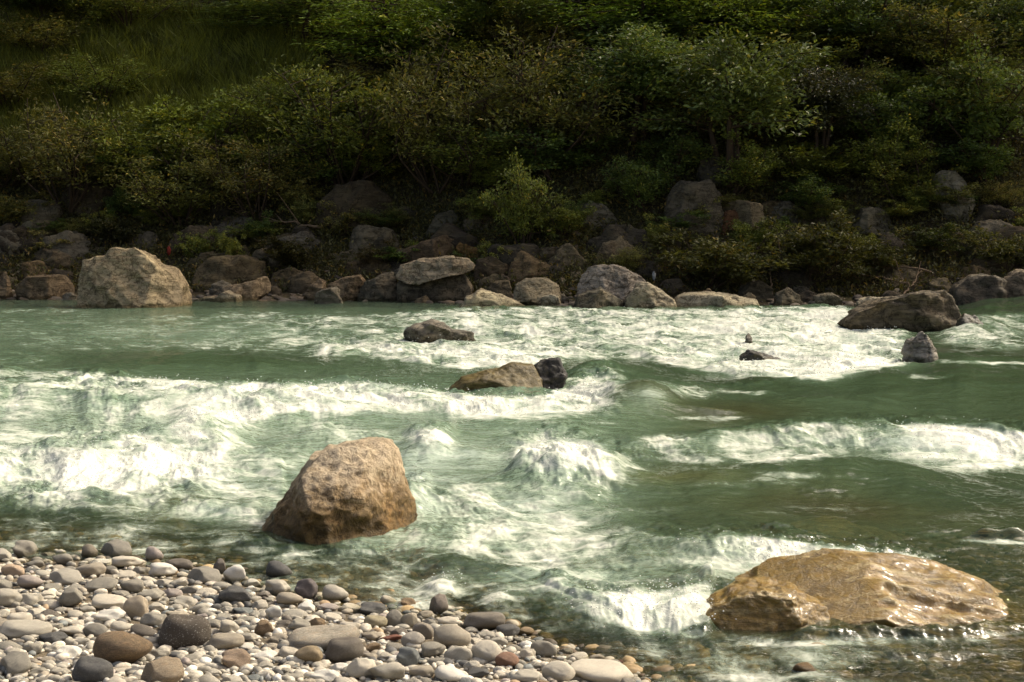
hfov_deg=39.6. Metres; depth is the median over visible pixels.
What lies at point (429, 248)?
rock
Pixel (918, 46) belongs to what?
shrub
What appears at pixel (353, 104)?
shrub
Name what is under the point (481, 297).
rock
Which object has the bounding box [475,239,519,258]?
shrub
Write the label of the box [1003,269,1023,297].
rock
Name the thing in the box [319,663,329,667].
pebble
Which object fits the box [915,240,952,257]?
stone
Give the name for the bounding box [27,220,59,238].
stone
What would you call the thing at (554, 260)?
stone
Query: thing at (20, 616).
pebble
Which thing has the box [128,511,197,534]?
sunken rock
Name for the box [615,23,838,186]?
tree
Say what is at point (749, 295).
stone
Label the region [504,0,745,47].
tree
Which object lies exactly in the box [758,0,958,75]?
tree
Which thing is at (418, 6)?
shrub
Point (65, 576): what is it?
pebble
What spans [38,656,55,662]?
pebble
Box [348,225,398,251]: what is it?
rock
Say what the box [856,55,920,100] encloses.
shrub
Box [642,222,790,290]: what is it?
shrub
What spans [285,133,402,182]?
shrub
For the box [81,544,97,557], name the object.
pebble
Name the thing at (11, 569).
pebble
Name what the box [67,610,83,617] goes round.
pebble
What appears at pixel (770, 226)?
stone
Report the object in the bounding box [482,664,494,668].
pebble
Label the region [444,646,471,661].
pebble
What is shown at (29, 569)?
pebble
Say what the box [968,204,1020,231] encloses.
stone
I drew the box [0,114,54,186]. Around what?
shrub
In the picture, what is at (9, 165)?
shrub
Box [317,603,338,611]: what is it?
pebble
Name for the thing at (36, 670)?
pebble
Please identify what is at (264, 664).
pebble
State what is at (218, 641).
pebble
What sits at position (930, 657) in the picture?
submerged gravel
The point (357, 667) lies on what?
pebble
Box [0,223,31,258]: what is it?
stone
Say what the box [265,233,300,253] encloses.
rock
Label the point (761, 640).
pebble
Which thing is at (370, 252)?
shrub
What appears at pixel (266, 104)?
shrub
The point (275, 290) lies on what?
stone
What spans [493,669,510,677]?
pebble
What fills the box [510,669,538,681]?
pebble
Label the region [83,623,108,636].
pebble
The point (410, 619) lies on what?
pebble
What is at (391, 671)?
pebble
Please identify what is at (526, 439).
spray
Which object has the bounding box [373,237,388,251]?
stone
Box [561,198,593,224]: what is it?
shrub
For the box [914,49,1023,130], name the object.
shrub
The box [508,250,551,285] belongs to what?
rock
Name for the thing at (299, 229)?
stone
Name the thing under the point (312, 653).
pebble
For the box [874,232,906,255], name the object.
stone
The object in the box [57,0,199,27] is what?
shrub
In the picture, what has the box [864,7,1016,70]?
shrub
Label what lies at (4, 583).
pebble
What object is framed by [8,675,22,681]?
pebble
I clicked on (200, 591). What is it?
pebble
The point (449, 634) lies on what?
pebble
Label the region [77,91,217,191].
shrub
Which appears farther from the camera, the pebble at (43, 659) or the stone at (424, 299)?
the stone at (424, 299)
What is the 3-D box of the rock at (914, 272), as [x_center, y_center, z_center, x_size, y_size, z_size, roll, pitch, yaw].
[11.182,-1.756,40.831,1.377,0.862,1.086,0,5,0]
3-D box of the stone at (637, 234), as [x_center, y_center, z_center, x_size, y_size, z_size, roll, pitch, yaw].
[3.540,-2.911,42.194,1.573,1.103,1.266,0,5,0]
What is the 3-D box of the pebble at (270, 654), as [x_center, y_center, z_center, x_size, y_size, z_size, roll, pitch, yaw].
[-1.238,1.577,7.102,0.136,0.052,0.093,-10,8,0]
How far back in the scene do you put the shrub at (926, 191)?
43.09 m
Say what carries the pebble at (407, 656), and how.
on the gravel at (63, 660)
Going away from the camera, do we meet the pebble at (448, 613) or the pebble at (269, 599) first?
the pebble at (448, 613)
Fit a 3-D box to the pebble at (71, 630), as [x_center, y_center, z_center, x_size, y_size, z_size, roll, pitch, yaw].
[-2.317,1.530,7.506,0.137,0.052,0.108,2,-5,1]
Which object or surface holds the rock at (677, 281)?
on the ground at (610, 630)
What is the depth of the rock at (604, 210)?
42.98 m
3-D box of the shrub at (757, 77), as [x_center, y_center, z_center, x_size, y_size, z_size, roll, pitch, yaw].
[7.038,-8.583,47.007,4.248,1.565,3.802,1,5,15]
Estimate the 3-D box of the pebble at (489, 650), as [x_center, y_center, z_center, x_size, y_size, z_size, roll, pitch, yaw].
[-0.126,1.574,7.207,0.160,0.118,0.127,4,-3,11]
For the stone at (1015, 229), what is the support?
on the ground at (610, 630)
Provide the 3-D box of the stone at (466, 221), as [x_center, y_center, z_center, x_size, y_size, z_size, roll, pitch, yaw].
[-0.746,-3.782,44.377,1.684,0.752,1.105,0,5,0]
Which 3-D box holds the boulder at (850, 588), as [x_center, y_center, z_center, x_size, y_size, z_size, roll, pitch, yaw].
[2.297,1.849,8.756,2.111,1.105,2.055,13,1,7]
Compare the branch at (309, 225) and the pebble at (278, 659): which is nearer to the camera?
the pebble at (278, 659)
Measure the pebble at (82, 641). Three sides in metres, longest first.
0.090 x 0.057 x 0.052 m
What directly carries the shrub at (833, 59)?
on the ground at (610, 630)
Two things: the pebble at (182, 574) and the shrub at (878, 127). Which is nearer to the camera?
the pebble at (182, 574)
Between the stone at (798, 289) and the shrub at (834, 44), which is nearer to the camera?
the stone at (798, 289)
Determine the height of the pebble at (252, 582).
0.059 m
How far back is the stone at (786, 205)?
43.20 m
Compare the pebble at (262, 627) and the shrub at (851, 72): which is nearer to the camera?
the pebble at (262, 627)
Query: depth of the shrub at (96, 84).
49.28 m
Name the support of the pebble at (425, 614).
on the gravel at (63, 660)
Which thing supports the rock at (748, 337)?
in the river water
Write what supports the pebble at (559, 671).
on the ground at (610, 630)
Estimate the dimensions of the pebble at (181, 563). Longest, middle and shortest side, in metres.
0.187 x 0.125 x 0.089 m
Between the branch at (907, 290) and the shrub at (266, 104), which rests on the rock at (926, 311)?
the branch at (907, 290)
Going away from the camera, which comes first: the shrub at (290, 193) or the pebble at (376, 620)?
the pebble at (376, 620)
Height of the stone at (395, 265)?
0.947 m
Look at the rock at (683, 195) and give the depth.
42.44 m
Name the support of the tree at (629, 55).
on the ground at (610, 630)
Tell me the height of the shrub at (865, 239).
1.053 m
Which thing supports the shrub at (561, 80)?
on the ground at (610, 630)
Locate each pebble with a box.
[0,548,11,561]
[0,578,12,588]
[0,588,22,605]
[0,610,9,617]
[0,617,6,625]
[0,620,52,638]
[0,633,7,640]
[0,641,22,649]
[0,651,31,674]
[1,564,24,575]
[7,612,32,619]
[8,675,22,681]
[12,540,37,557]
[13,558,25,563]
[15,606,26,611]
[17,575,43,588]
[21,593,43,605]
[23,643,42,653]
[24,568,36,571]
[25,559,43,566]
[27,608,42,616]
[28,667,46,675]
[35,570,49,577]
[36,677,48,681]
[38,552,55,557]
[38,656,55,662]
[39,631,68,643]
[40,590,55,596]
[40,609,59,616]
[43,583,61,589]
[43,599,61,609]
[44,645,58,651]
[48,568,81,584]
[49,565,63,569]
[50,668,70,674]
[51,623,63,628]
[52,553,72,564]
[56,645,82,656]
[59,586,82,606]
[59,626,83,635]
[63,638,75,644]
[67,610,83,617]
[68,619,84,625]
[71,656,113,681]
[75,562,105,576]
[76,638,90,644]
[79,606,95,612]
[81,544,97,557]
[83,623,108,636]
[84,577,118,592]
[89,558,111,565]
[91,594,126,608]
[93,631,152,663]
[95,609,125,621]
[100,539,131,558]
[105,565,117,573]
[106,676,125,681]
[110,621,130,630]
[111,590,129,596]
[112,556,144,567]
[115,667,126,671]
[116,570,136,578]
[120,579,143,592]
[123,595,148,618]
[130,624,156,636]
[132,566,149,574]
[136,588,164,600]
[140,612,166,626]
[141,576,155,580]
[141,656,183,681]
[145,546,163,560]
[145,637,158,643]
[148,602,165,610]
[149,562,177,575]
[149,649,170,657]
[155,579,171,586]
[158,614,210,649]
[163,588,182,597]
[165,558,193,569]
[165,611,189,615]
[170,578,187,585]
[173,595,196,607]
[177,572,187,576]
[179,586,198,592]
[184,654,200,660]
[187,566,221,583]
[188,603,209,611]
[195,587,216,594]
[198,647,217,654]
[198,674,219,681]
[204,595,223,603]
[207,608,216,612]
[207,668,221,674]
[208,619,220,626]
[208,633,244,649]
[211,628,219,632]
[212,581,230,589]
[213,558,225,573]
[215,613,231,617]
[218,585,251,602]
[219,619,238,632]
[220,606,233,612]
[221,649,250,667]
[221,675,242,681]
[223,565,245,581]
[233,607,253,613]
[236,616,255,621]
[239,633,259,641]
[239,642,253,649]
[244,578,260,586]
[247,674,259,680]
[249,610,259,616]
[250,587,261,591]
[252,599,267,609]
[252,649,277,658]
[254,619,272,635]
[256,661,273,668]
[257,592,268,596]
[258,670,274,677]
[265,579,290,595]
[265,598,274,601]
[265,605,281,619]
[266,560,292,578]
[267,643,276,648]
[269,633,287,642]
[271,656,283,662]
[275,620,290,627]
[276,592,302,604]
[279,646,297,657]
[281,667,289,672]
[282,609,306,618]
[287,624,359,649]
[288,618,310,629]
[288,672,304,680]
[294,578,317,598]
[294,645,322,661]
[297,601,314,611]
[300,678,315,681]
[303,615,319,618]
[309,617,324,625]
[310,669,340,681]
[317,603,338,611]
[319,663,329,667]
[322,584,348,601]
[324,612,341,620]
[325,637,363,662]
[330,663,347,672]
[334,676,352,681]
[338,603,360,612]
[340,622,360,628]
[345,658,375,677]
[359,602,387,615]
[361,631,381,640]
[363,653,377,658]
[364,615,387,627]
[364,642,380,651]
[369,662,404,680]
[377,651,390,658]
[380,595,396,604]
[380,634,401,640]
[386,609,402,625]
[386,642,403,650]
[390,628,407,634]
[396,646,419,665]
[400,597,415,604]
[401,612,417,626]
[401,631,424,645]
[409,664,433,676]
[412,622,433,638]
[417,610,433,618]
[419,677,431,681]
[421,641,445,656]
[423,618,438,623]
[427,657,444,665]
[429,593,447,613]
[433,624,470,645]
[435,665,464,681]
[437,616,459,625]
[442,611,454,615]
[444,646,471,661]
[455,612,466,619]
[460,679,471,681]
[463,612,505,630]
[463,660,480,669]
[466,667,489,677]
[471,637,481,643]
[471,640,501,661]
[477,631,494,637]
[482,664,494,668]
[490,637,507,646]
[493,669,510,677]
[495,651,518,666]
[496,624,519,635]
[503,645,521,651]
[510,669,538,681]
[512,637,524,642]
[519,627,533,634]
[519,649,535,658]
[530,640,556,656]
[531,662,541,668]
[539,658,551,661]
[542,660,575,681]
[559,648,572,653]
[566,652,588,659]
[570,659,633,681]
[588,654,604,658]
[620,677,635,681]
[703,631,726,642]
[757,637,769,644]
[790,662,818,681]
[805,642,831,661]
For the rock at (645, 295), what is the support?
on the ground at (610, 630)
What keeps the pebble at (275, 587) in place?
on the ground at (610, 630)
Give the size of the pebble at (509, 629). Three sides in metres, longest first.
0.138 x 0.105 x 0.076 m
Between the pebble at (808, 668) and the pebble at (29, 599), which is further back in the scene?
the pebble at (29, 599)
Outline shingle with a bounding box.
[0,156,1005,305]
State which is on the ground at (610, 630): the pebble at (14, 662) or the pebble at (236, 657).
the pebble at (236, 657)
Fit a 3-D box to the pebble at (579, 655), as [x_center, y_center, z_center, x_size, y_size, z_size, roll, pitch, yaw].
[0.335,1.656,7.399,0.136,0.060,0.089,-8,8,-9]
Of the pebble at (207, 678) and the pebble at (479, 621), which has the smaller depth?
the pebble at (207, 678)
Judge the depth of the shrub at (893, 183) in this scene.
43.58 m
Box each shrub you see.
[0,5,124,54]
[0,53,72,104]
[0,91,132,212]
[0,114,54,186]
[0,140,56,187]
[0,189,56,221]
[4,0,101,15]
[24,229,74,252]
[27,217,71,230]
[40,48,171,105]
[50,0,127,30]
[51,216,94,233]
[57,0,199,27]
[57,142,186,190]
[73,210,151,243]
[76,208,115,235]
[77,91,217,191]
[92,137,249,224]
[100,185,152,220]
[131,202,175,226]
[133,84,274,167]
[139,128,284,177]
[168,184,216,211]
[170,128,329,220]
[172,228,224,257]
[206,81,302,148]
[215,232,245,255]
[219,220,289,239]
[224,68,298,153]
[231,137,376,188]
[244,210,275,241]
[251,54,458,185]
[251,234,316,267]
[263,51,427,101]
[266,51,371,110]
[267,180,330,206]
[275,75,386,131]
[279,192,320,223]
[282,69,442,140]
[284,5,452,52]
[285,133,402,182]
[290,0,381,12]
[316,199,363,236]
[340,211,401,224]
[345,18,518,193]
[352,238,396,263]
[356,201,417,228]
[372,246,419,261]
[377,20,554,92]
[388,112,530,185]
[389,0,461,20]
[404,239,418,245]
[412,20,657,167]
[422,1,554,60]
[449,68,544,131]
[452,157,536,191]
[453,251,482,264]
[454,189,512,224]
[454,192,518,217]
[464,0,581,68]
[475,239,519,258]
[477,146,566,243]
[481,112,628,181]
[516,193,597,237]
[517,49,605,102]
[520,108,647,149]
[524,194,552,206]
[539,197,557,226]
[548,6,709,49]
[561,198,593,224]
[572,0,614,9]
[574,245,649,267]
[577,189,613,203]
[597,153,688,211]
[599,258,635,272]
[628,128,710,178]
[637,79,783,145]
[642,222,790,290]
[643,212,672,245]
[644,27,710,104]
[645,210,710,227]
[674,198,721,219]
[677,129,788,196]
[680,0,767,44]
[692,62,783,90]
[717,189,748,206]
[722,240,759,268]
[726,217,787,253]
[733,22,867,87]
[744,3,879,57]
[746,131,892,182]
[755,170,848,209]
[759,208,881,285]
[760,215,795,229]
[772,225,813,254]
[783,56,895,135]
[783,201,834,220]
[795,194,864,220]
[802,62,893,126]
[834,91,936,158]
[844,60,987,135]
[844,113,939,181]
[844,225,920,272]
[846,231,886,264]
[850,0,1023,76]
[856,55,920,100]
[861,148,968,204]
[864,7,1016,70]
[870,199,928,219]
[897,33,1023,156]
[899,44,1023,85]
[902,183,944,211]
[903,221,973,254]
[905,181,983,205]
[906,0,939,13]
[907,0,1022,38]
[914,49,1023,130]
[927,138,1020,183]
[930,192,978,205]
[954,231,989,246]
[962,223,1023,272]
[971,177,1023,207]
[1010,207,1023,226]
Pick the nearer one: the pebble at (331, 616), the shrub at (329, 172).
the pebble at (331, 616)
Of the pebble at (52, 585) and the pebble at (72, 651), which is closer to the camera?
the pebble at (72, 651)
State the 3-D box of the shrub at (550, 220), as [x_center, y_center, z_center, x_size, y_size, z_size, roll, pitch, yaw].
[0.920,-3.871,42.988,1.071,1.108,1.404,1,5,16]
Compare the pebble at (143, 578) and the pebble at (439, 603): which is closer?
the pebble at (439, 603)
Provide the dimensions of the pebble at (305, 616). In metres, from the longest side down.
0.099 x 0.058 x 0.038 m
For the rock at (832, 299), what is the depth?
37.78 m
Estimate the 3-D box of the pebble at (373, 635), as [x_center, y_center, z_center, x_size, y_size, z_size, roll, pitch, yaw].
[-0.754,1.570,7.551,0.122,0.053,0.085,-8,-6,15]
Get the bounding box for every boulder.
[76,247,191,308]
[250,437,417,564]
[725,548,1023,653]
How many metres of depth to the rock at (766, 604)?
7.99 m
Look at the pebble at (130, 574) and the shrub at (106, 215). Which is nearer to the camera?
the pebble at (130, 574)
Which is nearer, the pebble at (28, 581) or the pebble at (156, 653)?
the pebble at (156, 653)
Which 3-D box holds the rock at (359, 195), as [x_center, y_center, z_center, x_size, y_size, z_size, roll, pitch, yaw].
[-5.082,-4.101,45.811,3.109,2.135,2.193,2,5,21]
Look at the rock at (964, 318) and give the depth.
28.69 m
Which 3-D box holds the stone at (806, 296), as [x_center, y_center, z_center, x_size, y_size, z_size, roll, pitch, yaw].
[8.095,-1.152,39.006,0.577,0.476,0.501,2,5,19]
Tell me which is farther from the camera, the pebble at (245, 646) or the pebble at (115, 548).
the pebble at (115, 548)
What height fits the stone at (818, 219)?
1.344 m
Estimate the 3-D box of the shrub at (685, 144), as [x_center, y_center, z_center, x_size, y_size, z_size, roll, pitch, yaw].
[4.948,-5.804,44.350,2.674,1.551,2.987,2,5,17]
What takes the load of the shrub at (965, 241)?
on the ground at (610, 630)
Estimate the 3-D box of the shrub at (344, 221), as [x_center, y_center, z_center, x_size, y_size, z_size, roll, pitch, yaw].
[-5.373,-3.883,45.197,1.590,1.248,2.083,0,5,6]
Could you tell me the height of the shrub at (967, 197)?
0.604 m
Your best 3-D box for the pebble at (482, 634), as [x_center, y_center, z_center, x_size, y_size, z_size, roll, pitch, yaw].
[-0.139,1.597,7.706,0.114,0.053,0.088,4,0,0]
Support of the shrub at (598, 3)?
on the ground at (610, 630)
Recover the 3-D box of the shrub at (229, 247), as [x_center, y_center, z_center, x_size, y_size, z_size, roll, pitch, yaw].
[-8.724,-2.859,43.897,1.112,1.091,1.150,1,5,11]
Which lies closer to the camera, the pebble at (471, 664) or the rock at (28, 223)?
the pebble at (471, 664)
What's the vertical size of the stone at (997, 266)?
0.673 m
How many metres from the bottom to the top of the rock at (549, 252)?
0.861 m
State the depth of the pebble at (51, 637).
7.27 m
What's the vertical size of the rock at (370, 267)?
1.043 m
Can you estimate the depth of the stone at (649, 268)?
40.66 m
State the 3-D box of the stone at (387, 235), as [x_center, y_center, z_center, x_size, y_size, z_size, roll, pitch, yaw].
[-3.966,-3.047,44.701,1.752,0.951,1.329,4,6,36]
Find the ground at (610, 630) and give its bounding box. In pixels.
[0,0,1023,681]
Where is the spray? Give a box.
[0,307,1022,635]
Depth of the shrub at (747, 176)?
43.18 m
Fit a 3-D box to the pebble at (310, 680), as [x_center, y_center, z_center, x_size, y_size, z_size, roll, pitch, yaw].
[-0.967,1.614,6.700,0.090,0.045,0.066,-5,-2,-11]
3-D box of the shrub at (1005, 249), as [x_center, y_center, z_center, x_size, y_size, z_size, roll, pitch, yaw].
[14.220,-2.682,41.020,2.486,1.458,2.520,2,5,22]
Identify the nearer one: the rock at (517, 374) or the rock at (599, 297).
the rock at (517, 374)
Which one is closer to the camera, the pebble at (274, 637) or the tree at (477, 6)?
the pebble at (274, 637)
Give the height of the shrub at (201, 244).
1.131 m
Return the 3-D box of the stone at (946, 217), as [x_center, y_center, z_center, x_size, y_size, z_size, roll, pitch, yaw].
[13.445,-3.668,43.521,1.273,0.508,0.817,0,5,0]
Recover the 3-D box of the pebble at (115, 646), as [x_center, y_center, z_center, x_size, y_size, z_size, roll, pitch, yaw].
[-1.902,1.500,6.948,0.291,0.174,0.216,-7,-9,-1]
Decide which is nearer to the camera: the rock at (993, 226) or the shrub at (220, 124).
the rock at (993, 226)
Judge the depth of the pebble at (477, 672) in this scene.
6.81 m
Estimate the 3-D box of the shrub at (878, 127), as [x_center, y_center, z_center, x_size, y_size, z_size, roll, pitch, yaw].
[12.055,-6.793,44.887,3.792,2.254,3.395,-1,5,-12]
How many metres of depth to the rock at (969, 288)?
36.35 m
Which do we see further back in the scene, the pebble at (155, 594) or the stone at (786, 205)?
the stone at (786, 205)
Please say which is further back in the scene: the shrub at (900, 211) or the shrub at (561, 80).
the shrub at (561, 80)
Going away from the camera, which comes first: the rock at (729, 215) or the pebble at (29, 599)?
the pebble at (29, 599)
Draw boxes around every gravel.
[0,526,1023,681]
[0,545,658,681]
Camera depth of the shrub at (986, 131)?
43.72 m
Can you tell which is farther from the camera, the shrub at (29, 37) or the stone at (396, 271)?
the shrub at (29, 37)
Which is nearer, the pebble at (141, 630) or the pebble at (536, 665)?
the pebble at (536, 665)
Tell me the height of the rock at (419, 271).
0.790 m
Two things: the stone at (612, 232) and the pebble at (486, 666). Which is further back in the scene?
the stone at (612, 232)
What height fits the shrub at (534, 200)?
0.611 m
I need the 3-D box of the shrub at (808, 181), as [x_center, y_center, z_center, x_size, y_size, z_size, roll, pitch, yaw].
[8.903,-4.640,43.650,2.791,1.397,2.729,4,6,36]
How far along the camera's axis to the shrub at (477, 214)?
43.86 m
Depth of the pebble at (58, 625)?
7.58 m
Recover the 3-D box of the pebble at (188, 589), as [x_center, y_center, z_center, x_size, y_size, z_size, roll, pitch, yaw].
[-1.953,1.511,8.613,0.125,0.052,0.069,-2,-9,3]
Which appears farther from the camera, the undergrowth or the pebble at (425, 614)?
the undergrowth
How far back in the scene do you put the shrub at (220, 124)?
47.27 m
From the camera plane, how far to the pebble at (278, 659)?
7.04 m
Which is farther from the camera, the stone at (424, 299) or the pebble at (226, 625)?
the stone at (424, 299)
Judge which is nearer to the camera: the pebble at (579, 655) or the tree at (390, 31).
the pebble at (579, 655)
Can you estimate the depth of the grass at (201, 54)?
50.90 m
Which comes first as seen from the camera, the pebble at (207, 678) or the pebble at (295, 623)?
the pebble at (207, 678)
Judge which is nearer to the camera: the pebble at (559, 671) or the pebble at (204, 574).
the pebble at (559, 671)
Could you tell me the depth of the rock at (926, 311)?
29.07 m
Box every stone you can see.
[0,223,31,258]
[0,230,21,256]
[3,219,19,227]
[8,274,16,281]
[18,238,42,255]
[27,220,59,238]
[39,230,93,264]
[49,268,74,284]
[61,292,76,300]
[101,238,121,249]
[121,231,160,250]
[198,251,214,256]
[209,220,223,226]
[209,280,230,294]
[213,216,253,242]
[252,248,288,267]
[266,285,281,295]
[277,231,320,253]
[283,271,320,293]
[291,224,316,235]
[314,286,342,303]
[323,249,363,262]
[339,207,391,235]
[365,257,400,279]
[369,209,388,226]
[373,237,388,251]
[381,231,401,248]
[390,268,398,281]
[414,295,429,302]
[430,223,480,255]
[461,209,494,230]
[478,274,507,289]
[487,243,539,266]
[545,258,570,278]
[549,243,587,268]
[561,293,568,302]
[586,224,639,254]
[592,235,645,265]
[596,224,626,235]
[625,224,653,252]
[630,260,661,279]
[722,200,763,231]
[743,292,755,298]
[757,220,798,247]
[769,270,817,293]
[772,201,801,225]
[792,192,833,227]
[792,286,809,293]
[798,290,815,302]
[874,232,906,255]
[881,290,899,296]
[906,284,923,292]
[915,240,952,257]
[940,215,956,222]
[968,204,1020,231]
[968,256,1013,272]
[991,226,1023,245]
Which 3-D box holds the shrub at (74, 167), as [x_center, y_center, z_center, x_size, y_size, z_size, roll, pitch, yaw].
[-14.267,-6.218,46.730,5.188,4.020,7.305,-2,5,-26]
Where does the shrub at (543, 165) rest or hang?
on the ground at (610, 630)
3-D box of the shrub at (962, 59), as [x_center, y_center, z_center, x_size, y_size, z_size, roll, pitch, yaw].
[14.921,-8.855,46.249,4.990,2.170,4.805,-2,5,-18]
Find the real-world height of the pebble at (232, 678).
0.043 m
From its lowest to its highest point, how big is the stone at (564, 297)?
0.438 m
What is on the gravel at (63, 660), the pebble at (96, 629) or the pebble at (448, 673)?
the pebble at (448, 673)
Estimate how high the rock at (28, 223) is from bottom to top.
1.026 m
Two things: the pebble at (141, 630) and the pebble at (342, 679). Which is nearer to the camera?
the pebble at (342, 679)
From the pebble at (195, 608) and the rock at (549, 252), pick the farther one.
the rock at (549, 252)
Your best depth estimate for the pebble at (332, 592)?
8.56 m
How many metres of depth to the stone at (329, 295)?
38.64 m
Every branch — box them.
[265,193,320,228]
[769,267,772,292]
[858,254,914,286]
[871,245,931,272]
[903,262,934,293]
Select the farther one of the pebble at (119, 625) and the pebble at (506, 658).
the pebble at (119, 625)
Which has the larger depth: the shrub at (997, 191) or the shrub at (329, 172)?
the shrub at (329, 172)
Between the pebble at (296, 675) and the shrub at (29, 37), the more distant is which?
the shrub at (29, 37)
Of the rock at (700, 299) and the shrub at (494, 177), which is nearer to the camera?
the rock at (700, 299)
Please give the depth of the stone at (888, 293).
39.28 m
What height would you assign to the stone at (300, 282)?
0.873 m
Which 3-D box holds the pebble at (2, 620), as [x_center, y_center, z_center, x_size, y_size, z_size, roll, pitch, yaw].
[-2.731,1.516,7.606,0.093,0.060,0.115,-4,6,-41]
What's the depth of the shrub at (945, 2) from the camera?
47.79 m
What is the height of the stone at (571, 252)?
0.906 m
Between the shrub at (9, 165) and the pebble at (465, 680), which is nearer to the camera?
the pebble at (465, 680)
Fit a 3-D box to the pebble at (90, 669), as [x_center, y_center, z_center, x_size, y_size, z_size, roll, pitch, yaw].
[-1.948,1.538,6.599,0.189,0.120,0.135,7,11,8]
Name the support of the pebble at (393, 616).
on the gravel at (63, 660)
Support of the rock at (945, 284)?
on the ground at (610, 630)
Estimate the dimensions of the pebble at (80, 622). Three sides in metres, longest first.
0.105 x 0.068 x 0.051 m
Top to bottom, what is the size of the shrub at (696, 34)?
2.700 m
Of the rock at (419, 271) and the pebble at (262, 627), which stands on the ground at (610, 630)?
the pebble at (262, 627)
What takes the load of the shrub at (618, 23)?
on the ground at (610, 630)
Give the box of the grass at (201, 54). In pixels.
[0,0,322,153]
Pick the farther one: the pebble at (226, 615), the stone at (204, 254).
the stone at (204, 254)
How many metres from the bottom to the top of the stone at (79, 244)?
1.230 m
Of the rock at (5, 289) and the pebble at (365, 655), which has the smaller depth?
the pebble at (365, 655)
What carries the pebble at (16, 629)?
on the gravel at (63, 660)
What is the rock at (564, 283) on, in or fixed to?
on the ground at (610, 630)
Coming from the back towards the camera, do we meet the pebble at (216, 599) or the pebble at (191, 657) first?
the pebble at (216, 599)
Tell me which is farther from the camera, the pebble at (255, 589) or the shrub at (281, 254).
the shrub at (281, 254)
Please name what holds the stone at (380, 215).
on the ground at (610, 630)
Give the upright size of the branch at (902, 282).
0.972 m
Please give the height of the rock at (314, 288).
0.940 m
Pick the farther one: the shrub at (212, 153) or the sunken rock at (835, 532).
the shrub at (212, 153)
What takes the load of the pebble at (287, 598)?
on the gravel at (63, 660)
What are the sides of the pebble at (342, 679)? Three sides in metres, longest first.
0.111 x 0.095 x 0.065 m
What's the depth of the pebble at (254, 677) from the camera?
6.74 m
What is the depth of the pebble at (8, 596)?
8.07 m
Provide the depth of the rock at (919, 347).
22.38 m
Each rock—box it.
[0,271,12,300]
[15,274,74,299]
[16,199,63,223]
[20,260,51,278]
[21,221,33,237]
[31,248,70,269]
[60,181,120,215]
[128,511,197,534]
[168,225,216,253]
[181,245,249,273]
[191,254,269,291]
[201,290,242,301]
[221,276,270,301]
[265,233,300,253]
[271,267,302,288]
[303,279,326,301]
[313,180,392,236]
[327,274,365,301]
[344,257,390,278]
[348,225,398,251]
[357,272,396,302]
[395,255,474,284]
[396,274,473,302]
[401,235,454,263]
[403,318,475,342]
[425,210,460,237]
[449,362,542,390]
[454,242,479,257]
[459,288,524,306]
[473,255,508,284]
[487,280,511,297]
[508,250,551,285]
[513,277,560,305]
[534,357,567,388]
[538,245,578,261]
[541,294,560,305]
[559,277,567,287]
[573,286,624,307]
[576,264,645,300]
[580,200,616,230]
[595,240,622,264]
[624,282,676,307]
[660,277,689,296]
[663,179,723,239]
[674,291,759,306]
[696,155,725,187]
[696,576,830,649]
[721,209,738,235]
[737,280,773,298]
[739,349,779,360]
[745,333,752,343]
[760,200,778,215]
[773,287,802,305]
[789,516,903,546]
[812,292,842,305]
[837,290,961,331]
[853,207,893,239]
[856,297,882,306]
[881,265,923,288]
[901,331,937,362]
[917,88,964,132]
[926,278,952,292]
[930,170,974,221]
[948,273,1008,304]
[956,238,993,257]
[956,313,983,326]
[961,265,990,276]
[969,219,1014,238]
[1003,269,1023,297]
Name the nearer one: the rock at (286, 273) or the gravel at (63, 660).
the gravel at (63, 660)
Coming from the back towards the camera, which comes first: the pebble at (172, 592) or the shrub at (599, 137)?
the shrub at (599, 137)
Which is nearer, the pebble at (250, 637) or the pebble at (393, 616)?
the pebble at (250, 637)
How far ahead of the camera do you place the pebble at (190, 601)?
8.18 m
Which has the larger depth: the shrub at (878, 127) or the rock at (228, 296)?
the shrub at (878, 127)
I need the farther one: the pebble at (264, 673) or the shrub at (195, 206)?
the shrub at (195, 206)
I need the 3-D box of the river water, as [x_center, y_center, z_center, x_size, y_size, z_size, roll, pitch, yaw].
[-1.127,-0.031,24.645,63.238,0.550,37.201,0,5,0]
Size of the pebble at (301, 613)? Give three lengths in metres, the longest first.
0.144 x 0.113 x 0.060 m
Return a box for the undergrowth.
[0,0,1023,296]
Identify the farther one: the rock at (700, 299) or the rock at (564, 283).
the rock at (564, 283)
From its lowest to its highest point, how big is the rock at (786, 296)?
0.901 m
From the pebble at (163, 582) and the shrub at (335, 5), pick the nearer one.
the pebble at (163, 582)
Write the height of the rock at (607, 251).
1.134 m
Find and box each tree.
[171,0,393,43]
[288,0,510,74]
[390,0,588,58]
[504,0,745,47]
[553,15,730,141]
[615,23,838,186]
[635,0,874,58]
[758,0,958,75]
[758,62,885,164]
[919,0,1023,69]
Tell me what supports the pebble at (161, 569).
on the ground at (610, 630)
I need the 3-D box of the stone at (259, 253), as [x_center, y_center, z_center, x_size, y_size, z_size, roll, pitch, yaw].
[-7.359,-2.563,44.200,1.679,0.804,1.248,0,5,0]
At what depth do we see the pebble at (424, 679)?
6.74 m
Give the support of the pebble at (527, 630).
on the submerged gravel at (930, 657)
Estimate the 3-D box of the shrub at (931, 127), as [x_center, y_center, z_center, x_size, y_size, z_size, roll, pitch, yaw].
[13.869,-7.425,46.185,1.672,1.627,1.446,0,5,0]
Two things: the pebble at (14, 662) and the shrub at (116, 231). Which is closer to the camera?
the pebble at (14, 662)
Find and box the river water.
[0,296,1023,681]
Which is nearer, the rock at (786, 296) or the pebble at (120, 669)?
the pebble at (120, 669)
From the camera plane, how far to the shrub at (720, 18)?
48.36 m
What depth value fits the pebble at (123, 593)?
8.39 m

